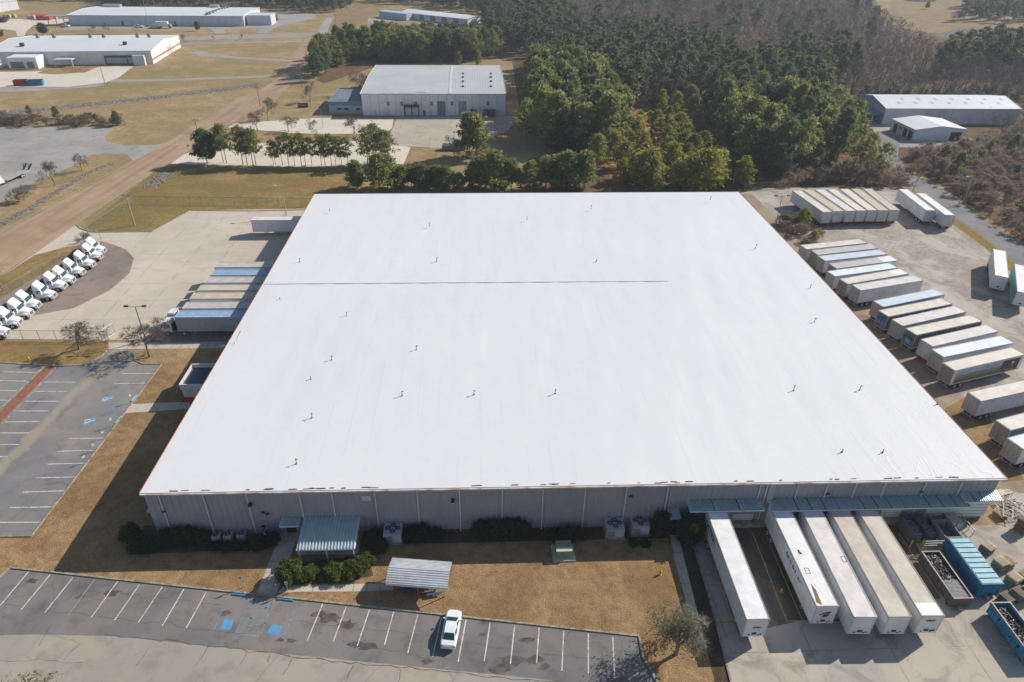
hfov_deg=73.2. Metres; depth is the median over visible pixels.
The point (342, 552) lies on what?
entrance patio
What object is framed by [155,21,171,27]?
box truck
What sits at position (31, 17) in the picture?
stored goods
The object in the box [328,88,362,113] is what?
office building
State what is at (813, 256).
semi trailer
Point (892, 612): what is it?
semi trailer
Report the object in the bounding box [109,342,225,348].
concrete walk
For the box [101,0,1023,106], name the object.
evergreen wood
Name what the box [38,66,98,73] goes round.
grass island
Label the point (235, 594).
wheel stop
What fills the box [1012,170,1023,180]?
bare bush
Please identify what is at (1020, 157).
bare bush
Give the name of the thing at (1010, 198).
bare bush
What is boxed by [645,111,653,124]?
pine tree
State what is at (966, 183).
bare bush
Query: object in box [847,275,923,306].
semi trailer
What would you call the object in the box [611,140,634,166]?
pine tree
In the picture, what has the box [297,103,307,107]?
monument sign
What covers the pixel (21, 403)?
median edging
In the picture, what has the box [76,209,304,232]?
yard kerb
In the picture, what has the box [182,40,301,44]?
cross road spur
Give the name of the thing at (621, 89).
pine tree
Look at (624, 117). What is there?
pine tree
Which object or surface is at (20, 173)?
flatbed trailer
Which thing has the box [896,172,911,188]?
bare bush
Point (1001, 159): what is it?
bare bush
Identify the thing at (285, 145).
pine tree
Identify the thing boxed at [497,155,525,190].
pine tree
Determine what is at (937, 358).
semi trailer
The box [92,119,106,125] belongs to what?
bare bush
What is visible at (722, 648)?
dock kerb
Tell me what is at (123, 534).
shrub
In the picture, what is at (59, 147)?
grey lot
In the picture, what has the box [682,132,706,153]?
pine tree
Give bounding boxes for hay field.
[883,0,1023,32]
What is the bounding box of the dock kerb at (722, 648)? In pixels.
[688,530,731,681]
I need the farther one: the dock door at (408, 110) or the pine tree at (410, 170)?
the dock door at (408, 110)
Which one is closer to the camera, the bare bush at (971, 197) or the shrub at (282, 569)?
the shrub at (282, 569)
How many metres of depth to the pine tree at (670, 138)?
219.37 m
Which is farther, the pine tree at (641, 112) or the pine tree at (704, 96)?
the pine tree at (704, 96)
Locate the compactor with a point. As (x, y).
(949, 530)
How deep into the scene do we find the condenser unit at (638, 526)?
90.05 m
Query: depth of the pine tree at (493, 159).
193.64 m
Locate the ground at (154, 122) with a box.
[0,0,1023,633]
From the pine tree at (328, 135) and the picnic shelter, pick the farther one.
the pine tree at (328, 135)
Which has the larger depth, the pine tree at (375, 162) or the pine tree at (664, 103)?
the pine tree at (664, 103)
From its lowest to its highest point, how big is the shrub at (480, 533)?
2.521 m
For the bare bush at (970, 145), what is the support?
on the forest floor
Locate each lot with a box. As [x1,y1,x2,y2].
[0,66,132,86]
[0,127,166,201]
[0,349,159,535]
[0,570,654,681]
[171,141,409,166]
[866,122,974,147]
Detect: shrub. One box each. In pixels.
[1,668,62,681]
[116,521,142,542]
[125,534,148,554]
[139,535,159,554]
[153,527,174,548]
[165,525,185,545]
[179,525,198,546]
[193,528,210,546]
[208,540,220,551]
[219,540,231,552]
[230,539,242,551]
[241,538,254,551]
[248,533,266,552]
[264,530,280,546]
[274,557,302,587]
[300,563,319,582]
[319,575,326,581]
[322,559,346,582]
[341,556,370,581]
[352,549,376,570]
[361,526,382,546]
[369,538,389,554]
[402,524,420,542]
[409,521,432,542]
[430,526,445,540]
[470,519,494,540]
[483,518,504,542]
[494,517,516,540]
[508,517,526,538]
[517,521,532,538]
[546,526,563,542]
[560,524,577,540]
[573,525,589,540]
[628,537,639,547]
[639,538,652,547]
[650,510,673,536]
[673,512,705,546]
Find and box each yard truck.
[161,315,187,335]
[165,306,179,318]
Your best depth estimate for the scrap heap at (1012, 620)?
78.37 m
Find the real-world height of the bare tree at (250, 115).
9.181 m
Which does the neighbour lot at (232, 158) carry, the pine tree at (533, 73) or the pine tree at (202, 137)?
the pine tree at (202, 137)
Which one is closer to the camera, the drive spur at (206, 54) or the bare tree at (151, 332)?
the bare tree at (151, 332)
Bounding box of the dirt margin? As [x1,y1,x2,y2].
[742,194,1023,496]
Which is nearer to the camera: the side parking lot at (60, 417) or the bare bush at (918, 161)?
the side parking lot at (60, 417)
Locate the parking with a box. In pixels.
[64,13,315,33]
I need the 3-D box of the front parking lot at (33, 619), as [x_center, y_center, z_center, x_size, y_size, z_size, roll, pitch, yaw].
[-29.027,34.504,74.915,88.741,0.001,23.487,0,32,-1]
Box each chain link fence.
[0,330,109,341]
[1,231,100,292]
[85,196,133,230]
[132,196,310,203]
[137,329,228,341]
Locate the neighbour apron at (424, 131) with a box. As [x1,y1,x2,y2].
[390,116,516,147]
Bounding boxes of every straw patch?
[944,398,992,448]
[982,441,1023,481]
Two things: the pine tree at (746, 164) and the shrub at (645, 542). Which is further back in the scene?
the pine tree at (746, 164)
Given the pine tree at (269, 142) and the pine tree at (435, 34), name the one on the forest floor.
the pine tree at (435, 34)
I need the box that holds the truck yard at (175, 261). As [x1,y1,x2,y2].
[3,209,304,340]
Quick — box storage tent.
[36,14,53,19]
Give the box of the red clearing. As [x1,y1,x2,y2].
[604,101,718,183]
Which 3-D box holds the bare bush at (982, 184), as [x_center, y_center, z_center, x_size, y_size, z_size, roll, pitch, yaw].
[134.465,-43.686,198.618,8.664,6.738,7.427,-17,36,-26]
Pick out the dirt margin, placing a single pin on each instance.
(921, 373)
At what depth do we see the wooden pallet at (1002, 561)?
85.81 m
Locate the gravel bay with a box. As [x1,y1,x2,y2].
[0,241,133,316]
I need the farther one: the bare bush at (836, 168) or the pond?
the pond
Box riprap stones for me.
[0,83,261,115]
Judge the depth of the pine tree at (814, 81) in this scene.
250.67 m
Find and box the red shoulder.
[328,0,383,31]
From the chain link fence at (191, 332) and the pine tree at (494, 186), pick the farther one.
the pine tree at (494, 186)
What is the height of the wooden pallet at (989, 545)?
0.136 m
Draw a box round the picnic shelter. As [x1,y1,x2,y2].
[385,557,451,596]
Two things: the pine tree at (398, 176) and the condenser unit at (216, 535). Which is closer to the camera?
the condenser unit at (216, 535)
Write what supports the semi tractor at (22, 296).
on the gravel bay
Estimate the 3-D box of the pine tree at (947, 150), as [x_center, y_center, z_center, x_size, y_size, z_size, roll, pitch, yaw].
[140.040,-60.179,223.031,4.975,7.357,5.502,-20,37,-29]
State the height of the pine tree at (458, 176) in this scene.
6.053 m
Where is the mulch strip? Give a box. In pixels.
[681,541,729,681]
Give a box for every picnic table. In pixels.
[401,587,415,590]
[426,588,441,595]
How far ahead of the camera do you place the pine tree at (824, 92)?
244.89 m
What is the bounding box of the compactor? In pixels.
[927,516,962,547]
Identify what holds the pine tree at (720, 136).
on the forest floor
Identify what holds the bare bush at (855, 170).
on the forest floor
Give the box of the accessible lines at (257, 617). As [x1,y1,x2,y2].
[213,597,298,638]
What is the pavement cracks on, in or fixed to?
on the front parking lot at (33, 619)
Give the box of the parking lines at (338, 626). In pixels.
[0,572,614,677]
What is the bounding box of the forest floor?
[318,0,1023,241]
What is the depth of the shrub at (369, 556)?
85.24 m
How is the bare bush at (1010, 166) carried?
on the forest floor
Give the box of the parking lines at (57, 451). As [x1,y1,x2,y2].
[0,372,153,522]
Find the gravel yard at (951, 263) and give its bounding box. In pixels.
[741,188,1023,423]
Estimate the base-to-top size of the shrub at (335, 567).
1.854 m
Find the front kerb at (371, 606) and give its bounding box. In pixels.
[0,566,658,681]
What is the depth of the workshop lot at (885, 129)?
253.85 m
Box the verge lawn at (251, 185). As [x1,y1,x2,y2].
[86,165,372,230]
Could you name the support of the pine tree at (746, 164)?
on the forest floor
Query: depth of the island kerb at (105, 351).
121.81 m
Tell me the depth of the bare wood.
384.80 m
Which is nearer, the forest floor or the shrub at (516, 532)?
the shrub at (516, 532)
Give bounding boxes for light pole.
[123,305,145,337]
[273,185,286,215]
[774,195,789,225]
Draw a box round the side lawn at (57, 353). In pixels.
[0,342,108,364]
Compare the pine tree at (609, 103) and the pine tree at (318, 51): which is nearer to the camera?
the pine tree at (609, 103)
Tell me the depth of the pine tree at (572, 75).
256.68 m
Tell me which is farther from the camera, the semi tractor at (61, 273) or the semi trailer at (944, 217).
the semi trailer at (944, 217)
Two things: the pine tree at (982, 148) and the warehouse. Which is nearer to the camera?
the warehouse
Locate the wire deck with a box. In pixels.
[943,580,968,597]
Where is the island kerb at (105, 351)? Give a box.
[0,347,109,366]
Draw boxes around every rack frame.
[1000,499,1020,506]
[1003,503,1012,518]
[1006,506,1023,517]
[1007,491,1021,506]
[1008,496,1023,510]
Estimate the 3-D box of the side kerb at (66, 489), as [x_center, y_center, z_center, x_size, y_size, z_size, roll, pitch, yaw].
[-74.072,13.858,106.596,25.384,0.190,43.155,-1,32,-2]
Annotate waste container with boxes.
[12,79,27,85]
[26,79,44,85]
[943,538,1003,598]
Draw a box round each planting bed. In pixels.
[128,525,267,554]
[293,555,372,583]
[363,525,687,544]
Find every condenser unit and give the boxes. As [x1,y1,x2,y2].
[211,531,222,540]
[223,531,233,541]
[236,530,247,540]
[263,529,272,535]
[383,522,403,544]
[482,109,487,115]
[489,109,494,115]
[602,517,624,539]
[628,515,649,536]
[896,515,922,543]
[911,514,936,542]
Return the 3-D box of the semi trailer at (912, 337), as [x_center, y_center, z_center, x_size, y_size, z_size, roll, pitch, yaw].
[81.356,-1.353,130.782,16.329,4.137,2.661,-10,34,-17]
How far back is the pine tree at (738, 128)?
221.81 m
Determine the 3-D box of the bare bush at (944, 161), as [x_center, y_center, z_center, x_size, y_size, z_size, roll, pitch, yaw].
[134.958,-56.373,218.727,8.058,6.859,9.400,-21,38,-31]
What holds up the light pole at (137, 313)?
on the gate apron at (216, 336)
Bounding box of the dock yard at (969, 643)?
[693,493,1023,681]
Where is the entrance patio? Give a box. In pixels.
[297,533,359,554]
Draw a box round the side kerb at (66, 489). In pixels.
[0,353,161,536]
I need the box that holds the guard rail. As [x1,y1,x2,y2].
[919,540,943,555]
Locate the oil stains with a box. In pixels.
[26,578,549,673]
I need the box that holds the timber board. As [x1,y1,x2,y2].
[994,489,1012,496]
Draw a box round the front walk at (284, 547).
[257,533,296,594]
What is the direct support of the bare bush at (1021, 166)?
on the forest floor
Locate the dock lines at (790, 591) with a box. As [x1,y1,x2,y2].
[719,533,954,622]
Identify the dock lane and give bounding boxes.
[719,525,940,633]
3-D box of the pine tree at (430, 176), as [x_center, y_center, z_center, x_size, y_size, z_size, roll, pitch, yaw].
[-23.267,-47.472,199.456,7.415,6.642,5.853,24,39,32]
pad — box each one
[83,418,95,424]
[101,396,112,401]
[220,619,281,634]
[368,18,393,22]
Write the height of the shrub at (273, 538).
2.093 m
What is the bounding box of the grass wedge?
[0,245,81,297]
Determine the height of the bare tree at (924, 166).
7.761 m
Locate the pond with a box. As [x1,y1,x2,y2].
[933,28,1019,38]
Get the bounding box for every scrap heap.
[926,554,957,584]
[991,605,1023,652]
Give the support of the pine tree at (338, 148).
on the ground at (154, 122)
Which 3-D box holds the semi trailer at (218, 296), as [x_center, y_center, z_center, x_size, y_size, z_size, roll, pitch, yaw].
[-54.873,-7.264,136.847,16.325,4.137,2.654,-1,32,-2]
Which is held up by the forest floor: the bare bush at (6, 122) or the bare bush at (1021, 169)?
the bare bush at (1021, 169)
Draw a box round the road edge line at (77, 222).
[0,147,158,273]
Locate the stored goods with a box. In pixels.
[27,15,35,18]
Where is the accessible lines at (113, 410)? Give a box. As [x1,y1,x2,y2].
[85,393,133,426]
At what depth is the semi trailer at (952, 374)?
119.44 m
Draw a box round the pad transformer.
[551,540,575,561]
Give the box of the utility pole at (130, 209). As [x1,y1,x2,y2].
[121,193,135,225]
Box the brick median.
[0,366,54,422]
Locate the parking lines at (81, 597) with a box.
[68,580,93,614]
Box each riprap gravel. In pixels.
[0,162,114,227]
[143,172,173,187]
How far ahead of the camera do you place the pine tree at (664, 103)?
275.89 m
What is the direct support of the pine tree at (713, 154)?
on the forest floor
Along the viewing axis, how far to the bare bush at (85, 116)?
253.41 m
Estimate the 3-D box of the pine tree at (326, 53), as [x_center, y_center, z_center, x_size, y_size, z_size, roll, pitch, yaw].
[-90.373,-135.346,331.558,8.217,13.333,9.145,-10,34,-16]
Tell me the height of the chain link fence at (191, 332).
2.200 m
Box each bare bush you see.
[0,112,14,123]
[0,115,21,123]
[2,119,12,125]
[4,114,20,123]
[13,115,26,127]
[25,114,42,124]
[41,115,56,125]
[52,117,65,124]
[57,113,64,125]
[63,114,73,122]
[66,113,87,126]
[76,112,103,123]
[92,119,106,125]
[775,211,795,224]
[777,213,794,224]
[777,220,792,228]
[779,169,804,185]
[782,223,802,234]
[792,215,805,223]
[794,222,810,236]
[795,168,806,185]
[796,235,810,243]
[802,167,821,182]
[803,165,834,184]
[803,226,825,239]
[832,162,844,176]
[835,158,856,170]
[839,164,860,178]
[839,165,857,183]
[854,174,870,183]
[855,159,870,170]
[858,170,869,181]
[862,159,879,169]
[869,164,882,175]
[871,170,885,181]
[875,168,894,188]
[885,169,902,182]
[892,164,917,177]
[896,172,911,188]
[907,147,919,157]
[909,142,927,156]
[910,147,928,160]
[910,157,924,167]
[918,144,942,156]
[923,141,939,153]
[923,158,937,169]
[929,154,951,172]
[933,169,951,182]
[937,163,954,174]
[938,140,958,152]
[939,173,971,189]
[941,142,962,158]
[947,181,972,196]
[948,173,966,183]
[953,135,971,150]
[955,139,973,149]
[960,182,977,193]
[961,168,973,181]
[961,190,997,207]
[963,143,980,153]
[963,153,982,169]
[963,178,994,197]
[965,190,980,202]
[966,147,988,164]
[966,176,986,192]
[969,182,1000,195]
[971,144,993,158]
[972,154,997,168]
[972,169,986,178]
[973,134,988,142]
[977,137,991,145]
[977,142,989,153]
[977,171,1003,190]
[980,167,998,174]
[983,205,1003,216]
[984,190,1004,208]
[986,139,1010,152]
[986,147,1005,159]
[987,144,1010,156]
[987,172,1010,190]
[988,164,1014,176]
[993,154,1012,167]
[996,181,1020,198]
[999,174,1011,188]
[1000,132,1021,147]
[1000,205,1023,223]
[1001,195,1015,203]
[1003,145,1022,158]
[1004,146,1023,163]
[1004,159,1020,177]
[1004,218,1022,233]
[1009,162,1023,174]
[1009,167,1023,176]
[1011,154,1023,165]
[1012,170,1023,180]
[1012,180,1023,196]
[1014,223,1023,238]
[1015,191,1023,209]
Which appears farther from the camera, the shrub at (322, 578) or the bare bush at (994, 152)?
the bare bush at (994, 152)
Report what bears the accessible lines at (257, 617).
on the front parking lot at (33, 619)
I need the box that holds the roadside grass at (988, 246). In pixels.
[953,218,1014,270]
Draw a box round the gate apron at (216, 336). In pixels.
[140,331,232,341]
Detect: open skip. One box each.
[442,143,463,149]
[918,551,973,609]
[986,602,1023,663]
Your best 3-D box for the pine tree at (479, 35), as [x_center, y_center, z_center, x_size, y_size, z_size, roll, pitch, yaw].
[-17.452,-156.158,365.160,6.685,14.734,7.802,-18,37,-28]
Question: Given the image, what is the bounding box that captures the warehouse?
[139,192,1007,561]
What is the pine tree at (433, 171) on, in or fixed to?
on the ground at (154, 122)
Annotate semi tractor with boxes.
[0,306,24,328]
[0,322,11,339]
[2,289,42,309]
[6,297,35,319]
[28,271,68,291]
[29,280,57,301]
[39,265,76,284]
[51,257,86,277]
[59,250,96,269]
[68,242,103,261]
[71,237,107,254]
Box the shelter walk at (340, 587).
[276,583,393,592]
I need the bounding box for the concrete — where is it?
[0,19,68,35]
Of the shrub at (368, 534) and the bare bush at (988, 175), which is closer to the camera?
the shrub at (368, 534)
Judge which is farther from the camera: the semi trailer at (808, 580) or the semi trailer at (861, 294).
the semi trailer at (861, 294)
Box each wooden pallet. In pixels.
[981,540,996,550]
[993,508,1009,517]
[993,555,1010,566]
[993,557,1009,567]
[999,590,1016,601]
[1003,554,1017,565]
[1006,571,1022,583]
[1007,570,1023,581]
[1012,585,1023,597]
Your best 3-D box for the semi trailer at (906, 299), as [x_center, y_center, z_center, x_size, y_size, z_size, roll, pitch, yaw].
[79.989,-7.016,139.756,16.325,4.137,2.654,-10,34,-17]
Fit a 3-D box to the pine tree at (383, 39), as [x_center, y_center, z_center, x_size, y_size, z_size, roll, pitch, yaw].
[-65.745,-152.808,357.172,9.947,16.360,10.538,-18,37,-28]
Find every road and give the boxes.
[0,32,314,273]
[179,32,334,39]
[316,17,333,32]
[880,133,1023,264]
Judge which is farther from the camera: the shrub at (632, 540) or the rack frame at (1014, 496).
the rack frame at (1014, 496)
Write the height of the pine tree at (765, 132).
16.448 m
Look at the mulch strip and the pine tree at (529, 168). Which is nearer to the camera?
the mulch strip
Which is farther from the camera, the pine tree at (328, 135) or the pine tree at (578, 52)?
the pine tree at (578, 52)
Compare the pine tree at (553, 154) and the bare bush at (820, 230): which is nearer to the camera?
the bare bush at (820, 230)
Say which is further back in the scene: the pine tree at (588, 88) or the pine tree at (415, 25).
the pine tree at (415, 25)
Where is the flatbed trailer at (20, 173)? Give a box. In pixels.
[2,163,31,180]
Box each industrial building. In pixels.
[0,0,18,11]
[0,33,180,68]
[43,4,275,25]
[360,65,506,115]
[379,9,482,24]
[856,94,1022,123]
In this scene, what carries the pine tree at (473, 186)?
on the ground at (154, 122)
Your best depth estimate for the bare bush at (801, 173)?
207.93 m
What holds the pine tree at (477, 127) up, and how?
on the ground at (154, 122)
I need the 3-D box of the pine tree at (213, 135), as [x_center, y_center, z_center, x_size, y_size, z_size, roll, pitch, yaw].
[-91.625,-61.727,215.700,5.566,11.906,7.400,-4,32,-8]
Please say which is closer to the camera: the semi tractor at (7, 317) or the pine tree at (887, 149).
the semi tractor at (7, 317)
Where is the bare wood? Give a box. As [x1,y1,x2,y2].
[40,0,1023,163]
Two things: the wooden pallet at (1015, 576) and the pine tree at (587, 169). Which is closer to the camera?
the wooden pallet at (1015, 576)
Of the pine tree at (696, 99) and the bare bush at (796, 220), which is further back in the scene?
the pine tree at (696, 99)
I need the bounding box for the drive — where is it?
[110,73,299,81]
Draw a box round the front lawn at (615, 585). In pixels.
[0,349,714,681]
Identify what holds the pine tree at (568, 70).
on the forest floor
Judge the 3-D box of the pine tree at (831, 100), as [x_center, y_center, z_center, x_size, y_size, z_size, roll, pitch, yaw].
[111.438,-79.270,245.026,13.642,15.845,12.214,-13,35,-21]
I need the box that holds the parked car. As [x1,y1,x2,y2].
[440,609,461,649]
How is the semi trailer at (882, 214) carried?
on the gravel yard at (951, 263)
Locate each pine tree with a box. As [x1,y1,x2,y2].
[25,105,32,114]
[35,22,48,34]
[50,106,60,116]
[110,110,121,124]
[186,127,218,162]
[194,21,199,29]
[210,123,236,162]
[210,127,226,161]
[223,124,248,164]
[230,126,257,164]
[238,127,259,165]
[239,127,263,163]
[261,139,277,164]
[267,140,279,164]
[272,135,288,164]
[276,130,293,164]
[283,135,300,164]
[289,131,307,165]
[296,136,310,164]
[300,136,316,163]
[303,41,318,64]
[306,36,323,58]
[308,47,327,74]
[308,51,323,80]
[309,132,327,165]
[311,32,336,62]
[314,34,334,61]
[314,134,329,165]
[320,45,331,73]
[320,132,336,165]
[326,135,342,163]
[327,34,346,65]
[329,24,338,53]
[331,136,346,164]
[334,28,352,63]
[336,136,354,160]
[341,20,349,30]
[343,159,365,186]
[345,23,357,50]
[346,160,367,188]
[347,28,362,47]
[348,35,360,59]
[352,127,380,161]
[354,24,375,58]
[359,120,380,150]
[360,151,399,191]
[367,28,383,56]
[367,127,391,153]
[371,21,381,54]
[371,33,381,60]
[372,152,401,188]
[374,31,395,61]
[378,130,400,152]
[380,19,389,28]
[383,27,392,46]
[386,20,396,29]
[386,33,402,60]
[387,27,396,56]
[390,164,410,188]
[394,28,415,61]
[400,166,417,186]
[403,29,422,60]
[406,25,418,45]
[409,32,433,61]
[410,162,431,187]
[410,166,427,187]
[411,22,420,30]
[423,29,437,60]
[423,170,432,187]
[424,26,434,53]
[425,166,434,183]
[428,164,439,188]
[430,30,440,58]
[431,164,450,190]
[435,165,455,190]
[437,30,453,61]
[444,28,454,55]
[449,23,459,29]
[449,27,470,60]
[451,110,486,156]
[451,172,467,191]
[454,51,462,63]
[460,23,470,52]
[461,27,474,59]
[461,111,490,156]
[463,154,491,188]
[464,34,475,56]
[464,168,480,189]
[466,28,484,51]
[472,148,512,190]
[473,32,485,54]
[473,50,482,64]
[478,26,492,58]
[486,156,512,190]
[488,28,500,54]
[492,25,503,52]
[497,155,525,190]
[510,97,544,147]
[516,73,551,113]
[516,159,542,190]
[518,68,540,95]
[520,55,542,89]
[520,64,557,111]
[521,43,547,76]
[522,48,544,77]
[522,80,548,132]
[523,85,550,126]
[525,58,542,86]
[526,45,554,71]
[531,86,571,147]
[534,154,557,187]
[542,58,554,66]
[542,156,576,190]
[544,88,565,138]
[544,153,566,183]
[545,148,585,186]
[548,57,557,65]
[548,75,564,89]
[551,106,576,150]
[553,58,570,76]
[555,50,576,62]
[555,79,578,115]
[556,50,574,65]
[558,44,575,56]
[560,65,579,81]
[562,100,589,146]
[567,71,579,84]
[567,101,603,150]
[567,153,595,188]
[568,78,584,92]
[571,45,587,58]
[571,148,601,188]
[572,60,581,68]
[574,56,589,65]
[574,93,589,102]
[576,63,590,81]
[578,73,592,89]
[578,83,594,99]
[581,89,631,142]
[584,58,601,72]
[586,84,608,131]
[587,50,611,68]
[587,71,603,84]
[587,133,607,159]
[588,56,605,77]
[588,133,610,163]
[589,80,609,101]
[595,77,615,92]
[600,68,613,76]
[600,91,632,127]
[602,70,621,85]
[605,128,626,159]
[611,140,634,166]
[612,94,631,127]
[612,156,633,181]
[613,84,643,123]
[621,148,641,177]
[622,125,637,146]
[628,120,645,147]
[630,115,646,138]
[630,145,669,190]
[632,152,659,188]
[637,130,652,148]
[638,110,646,124]
[640,142,651,149]
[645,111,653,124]
[648,129,654,143]
[649,109,664,132]
[651,85,668,103]
[651,146,664,162]
[655,89,669,106]
[656,97,667,111]
[657,124,676,147]
[658,135,675,161]
[661,141,671,156]
[661,141,687,175]
[662,118,679,139]
[664,106,674,117]
[664,113,671,126]
[665,159,691,188]
[666,152,720,191]
[667,86,676,104]
[671,91,685,110]
[671,102,681,115]
[671,111,692,135]
[675,128,691,149]
[677,122,695,143]
[679,108,694,116]
[681,142,696,156]
[682,83,701,104]
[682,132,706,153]
[684,94,704,116]
[687,144,731,191]
[688,109,705,132]
[694,129,715,147]
[701,88,712,106]
[705,103,724,124]
[705,156,731,188]
[709,76,740,122]
[710,72,734,106]
[710,124,723,142]
[714,86,743,140]
[715,130,726,147]
[716,146,732,177]
[717,90,752,137]
[728,94,768,137]
[729,117,744,146]
[730,113,764,166]
[731,79,750,103]
[732,113,755,149]
[733,84,751,111]
[734,155,757,187]
[746,122,780,174]
[747,81,757,94]
[753,68,772,95]
[755,101,784,156]
[756,83,777,104]
[764,115,811,175]
[766,81,778,101]
[766,123,785,167]
[774,78,795,103]
[775,101,792,118]
[777,74,799,108]
[779,112,802,152]
[780,96,795,115]
[787,80,812,112]
[793,206,813,224]
[794,95,809,115]
[796,114,820,173]
[797,92,820,119]
[798,85,825,115]
[798,111,813,130]
[798,128,828,166]
[807,75,823,87]
[807,115,837,163]
[810,229,818,240]
[815,100,831,117]
[816,103,843,152]
[819,82,832,96]
[820,90,830,99]
[822,96,843,111]
[827,105,860,161]
[827,110,860,154]
[832,84,855,104]
[840,97,861,133]
[842,123,878,164]
[851,130,886,174]
[853,97,873,133]
[873,141,898,169]
[934,144,953,161]
[947,150,971,175]
[976,146,987,158]
[986,139,996,152]
[1008,133,1023,153]
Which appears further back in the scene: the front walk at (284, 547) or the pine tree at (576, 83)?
the pine tree at (576, 83)
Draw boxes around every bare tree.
[5,184,32,203]
[34,160,57,185]
[59,318,110,349]
[72,152,88,170]
[101,23,108,32]
[117,317,170,356]
[247,110,261,130]
[260,95,276,120]
[280,115,299,131]
[300,82,314,101]
[306,118,316,133]
[343,116,362,133]
[346,70,369,87]
[445,136,466,160]
[781,161,799,180]
[913,157,931,183]
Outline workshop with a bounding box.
[890,115,967,140]
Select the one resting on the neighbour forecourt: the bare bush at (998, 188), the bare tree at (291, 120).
the bare tree at (291, 120)
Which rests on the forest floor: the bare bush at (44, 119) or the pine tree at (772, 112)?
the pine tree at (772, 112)
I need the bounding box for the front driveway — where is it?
[0,635,551,681]
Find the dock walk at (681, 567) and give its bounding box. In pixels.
[670,535,706,647]
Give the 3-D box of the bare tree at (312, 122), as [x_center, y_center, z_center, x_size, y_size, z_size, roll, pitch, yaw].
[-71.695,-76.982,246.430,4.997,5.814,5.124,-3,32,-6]
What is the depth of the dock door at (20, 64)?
333.87 m
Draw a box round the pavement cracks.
[2,591,611,681]
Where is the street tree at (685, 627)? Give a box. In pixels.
[645,597,712,668]
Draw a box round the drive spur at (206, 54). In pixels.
[188,51,289,61]
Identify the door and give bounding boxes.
[10,62,17,67]
[16,62,24,67]
[27,62,34,67]
[105,58,111,63]
[111,58,117,63]
[127,57,132,62]
[287,527,296,531]
[405,108,410,113]
[412,108,417,113]
[437,101,445,115]
[458,101,466,115]
[732,513,751,519]
[880,509,901,516]
[892,123,897,132]
[902,128,907,136]
[907,130,912,139]
[923,508,951,515]
[948,132,961,140]
[951,503,989,516]
[979,585,998,595]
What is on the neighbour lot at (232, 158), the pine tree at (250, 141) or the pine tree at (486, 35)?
the pine tree at (250, 141)
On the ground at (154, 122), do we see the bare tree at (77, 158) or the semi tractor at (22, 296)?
the bare tree at (77, 158)
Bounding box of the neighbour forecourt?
[229,118,393,133]
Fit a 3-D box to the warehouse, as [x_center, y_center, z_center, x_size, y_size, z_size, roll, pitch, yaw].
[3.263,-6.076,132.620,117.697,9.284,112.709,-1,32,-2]
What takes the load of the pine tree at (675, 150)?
on the forest floor
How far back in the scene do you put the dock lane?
85.44 m
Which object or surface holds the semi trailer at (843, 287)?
on the dirt margin
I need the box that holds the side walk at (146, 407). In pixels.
[126,402,190,412]
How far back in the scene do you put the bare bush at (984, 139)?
239.43 m
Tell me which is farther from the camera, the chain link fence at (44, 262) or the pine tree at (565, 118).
the pine tree at (565, 118)
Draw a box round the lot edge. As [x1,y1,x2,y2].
[0,83,104,91]
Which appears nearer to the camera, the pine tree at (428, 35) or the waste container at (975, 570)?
the waste container at (975, 570)
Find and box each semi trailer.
[174,310,246,334]
[182,301,251,309]
[189,292,256,301]
[196,284,261,291]
[203,276,266,283]
[210,269,270,276]
[214,261,274,268]
[251,216,300,235]
[703,512,769,636]
[764,505,838,622]
[790,190,832,225]
[797,511,877,633]
[798,238,866,263]
[803,189,843,224]
[808,244,878,269]
[814,249,886,275]
[815,189,855,223]
[824,263,897,292]
[825,255,897,275]
[825,511,911,633]
[827,189,866,223]
[835,268,908,299]
[839,189,877,222]
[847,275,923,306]
[851,189,888,222]
[853,510,944,632]
[862,188,899,222]
[869,289,944,320]
[873,298,951,332]
[887,306,965,342]
[895,189,935,223]
[900,315,981,351]
[915,324,998,362]
[916,193,955,228]
[925,336,1013,373]
[936,347,1023,388]
[960,380,1023,419]
[987,249,1008,290]
[988,413,1023,447]
[999,433,1023,467]
[1007,264,1023,306]
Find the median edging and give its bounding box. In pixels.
[0,366,56,426]
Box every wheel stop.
[232,593,248,596]
[277,598,292,601]

